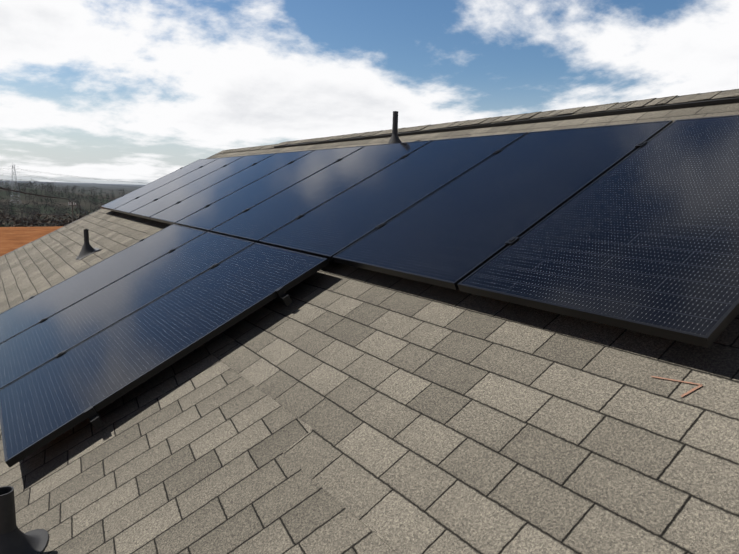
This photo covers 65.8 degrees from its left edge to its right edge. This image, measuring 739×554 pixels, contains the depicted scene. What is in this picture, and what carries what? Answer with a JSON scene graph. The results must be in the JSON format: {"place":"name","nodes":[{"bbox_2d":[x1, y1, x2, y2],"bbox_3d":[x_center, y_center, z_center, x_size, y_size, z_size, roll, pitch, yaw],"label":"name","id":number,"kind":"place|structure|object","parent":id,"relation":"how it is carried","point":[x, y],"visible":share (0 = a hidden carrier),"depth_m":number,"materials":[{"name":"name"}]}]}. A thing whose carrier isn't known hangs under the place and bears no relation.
{"place":"outdoors","nodes":[
{"label":"outdoors","id":0,"kind":"place"},
{"bbox_2d":[0,181,143,256],"bbox_3d":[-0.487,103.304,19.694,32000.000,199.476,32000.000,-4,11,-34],"label":"terrain","id":1,"kind":"structure","parent":0,"point":[12,238],"depth_m":611.78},
{"bbox_2d":[0,179,126,226],"bbox_3d":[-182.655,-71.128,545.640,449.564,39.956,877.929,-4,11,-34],"label":"woodland trees","id":2,"kind":"object","parent":1,"relation":"on","point":[16,223],"visible":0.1,"depth_m":460.80,"materials":[{"name":"green plant"}]},
{"bbox_2d":[0,165,139,223],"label":"utility poles and lines","id":3,"kind":"object","parent":1,"relation":"on","point":[72,203],"visible":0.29,"depth_m":104.33,"materials":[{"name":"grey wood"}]},
{"bbox_2d":[1,152,218,256],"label":"roof drip edge","id":4,"kind":"object","parent":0,"point":[70,223],"visible":0.06,"depth_m":9.78,"materials":[{"name":"grey metal"}]},
{"bbox_2d":[0,102,738,553],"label":"roof shingles","id":5,"kind":"object","parent":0,"point":[336,408],"visible":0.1,"depth_m":2.02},
{"bbox_2d":[651,376,702,396],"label":"roof chalk marks","id":6,"kind":"object","parent":5,"relation":"on","point":[691,390],"visible":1,"depth_m":1.68},
{"bbox_2d":[0,0,738,184],"label":"sky","id":7,"kind":"structure","parent":0,"point":[131,91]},
{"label":"house walls","id":8,"kind":"object","parent":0,"visible":0},
{"bbox_3d":[1.827,0.409,4.636,12.827,3.443,16.810,-4,11,-34],"label":"roof","id":9,"kind":"object","parent":8,"relation":"on","visible":0},
{"bbox_2d":[0,486,47,553],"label":"vent pipe","id":10,"kind":"object","parent":9,"relation":"on","point":[14,539],"visible":1,"depth_m":2.08,"materials":[{"name":"rubber"}]},
{"bbox_2d":[76,229,99,259],"bbox_3d":[-3.386,-0.392,6.843,0.254,0.359,0.254,-4,11,-34],"label":"vent pipe","id":11,"kind":"object","parent":9,"relation":"on","point":[87,249],"visible":1,"depth_m":6.80,"materials":[{"name":"metal"}]},
{"bbox_2d":[29,141,646,429],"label":"panel clamps","id":12,"kind":"object","parent":9,"relation":"on","point":[92,414],"visible":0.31,"depth_m":3.18,"materials":[{"name":"black metal"}]},
{"bbox_2d":[0,224,206,343],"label":"solar panel","id":13,"kind":"object","parent":12,"relation":"attached to","point":[37,308],"visible":0.85,"depth_m":5.05,"materials":[{"name":"blue"}]},
{"bbox_2d":[0,232,254,388],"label":"solar panel","id":14,"kind":"object","parent":12,"relation":"attached to","point":[29,350],"visible":0.79,"depth_m":4.16,"materials":[{"name":"blue"}]},
{"bbox_2d":[100,158,218,210],"bbox_3d":[-3.426,-1.537,9.362,1.850,0.035,1.040,-34,26,-26],"label":"solar panel","id":15,"kind":"object","parent":12,"relation":"on","point":[147,188],"visible":0.83,"depth_m":9.32,"materials":[{"name":"blue"}]},
{"bbox_2d":[0,243,328,467],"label":"solar panel","id":16,"kind":"object","parent":12,"relation":"attached to","point":[47,403],"visible":1,"depth_m":3.23,"materials":[{"name":"blue"}]},
{"bbox_2d":[114,156,243,214],"bbox_3d":[-2.826,-1.389,8.501,1.850,0.035,1.040,-34,26,-26],"label":"solar panel","id":17,"kind":"object","parent":12,"relation":"attached to","point":[165,189],"visible":0.83,"depth_m":8.45,"materials":[{"name":"blue"}]},
{"bbox_2d":[130,153,275,219],"bbox_3d":[-2.226,-1.240,7.640,1.850,0.035,1.040,-34,26,-26],"label":"solar panel","id":18,"kind":"object","parent":12,"relation":"attached to","point":[152,208],"visible":0.83,"depth_m":7.58,"materials":[{"name":"blue"}]},
{"bbox_2d":[150,150,313,224],"bbox_3d":[-1.626,-1.092,6.779,1.850,0.035,1.040,-34,26,-26],"label":"solar panel","id":19,"kind":"object","parent":12,"relation":"attached to","point":[184,208],"visible":0.81,"depth_m":6.71,"materials":[{"name":"blue"}]},
{"bbox_2d":[176,146,363,231],"bbox_3d":[-1.026,-0.943,5.917,1.850,0.035,1.040,-34,26,-26],"label":"solar panel","id":20,"kind":"object","parent":12,"relation":"attached to","point":[228,207],"visible":0.81,"depth_m":5.84,"materials":[{"name":"blue"}]},
{"bbox_2d":[210,140,431,242],"bbox_3d":[-0.427,-0.794,5.056,1.850,0.035,1.040,-34,26,-26],"label":"solar panel","id":21,"kind":"object","parent":12,"relation":"attached to","point":[265,218],"visible":0.81,"depth_m":4.97,"materials":[{"name":"blue"}]},
{"bbox_2d":[259,132,527,261],"bbox_3d":[0.173,-0.646,4.195,1.850,0.035,1.040,-34,26,-26],"label":"solar panel","id":22,"kind":"object","parent":12,"relation":"attached to","point":[331,228],"visible":0.83,"depth_m":4.09,"materials":[{"name":"blue"}]},
{"bbox_2d":[333,120,672,289],"bbox_3d":[0.773,-0.497,3.333,1.850,0.035,1.040,-34,26,-26],"label":"solar panel","id":23,"kind":"object","parent":12,"relation":"attached to","point":[453,234],"visible":0.91,"depth_m":3.20,"materials":[{"name":"blue"}]},
{"bbox_2d":[457,115,738,347],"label":"solar panel","id":24,"kind":"object","parent":12,"relation":"on","point":[644,239],"visible":1,"depth_m":2.29,"materials":[{"name":"blue"}]},
{"bbox_2d":[388,111,403,143],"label":"vent pipe","id":25,"kind":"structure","parent":9,"relation":"on","point":[394,138],"depth_m":5.83,"materials":[{"name":"metal"}]},
{"bbox_2d":[217,89,738,153],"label":"ridge cap shingles","id":26,"kind":"object","parent":9,"relation":"on","point":[665,100],"visible":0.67,"depth_m":4.83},
{"bbox_2d":[274,91,738,147],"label":"ridge vent","id":27,"kind":"object","parent":9,"relation":"on","point":[659,107],"visible":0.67,"depth_m":4.62,"materials":[{"name":"black plastic"}]}
]}

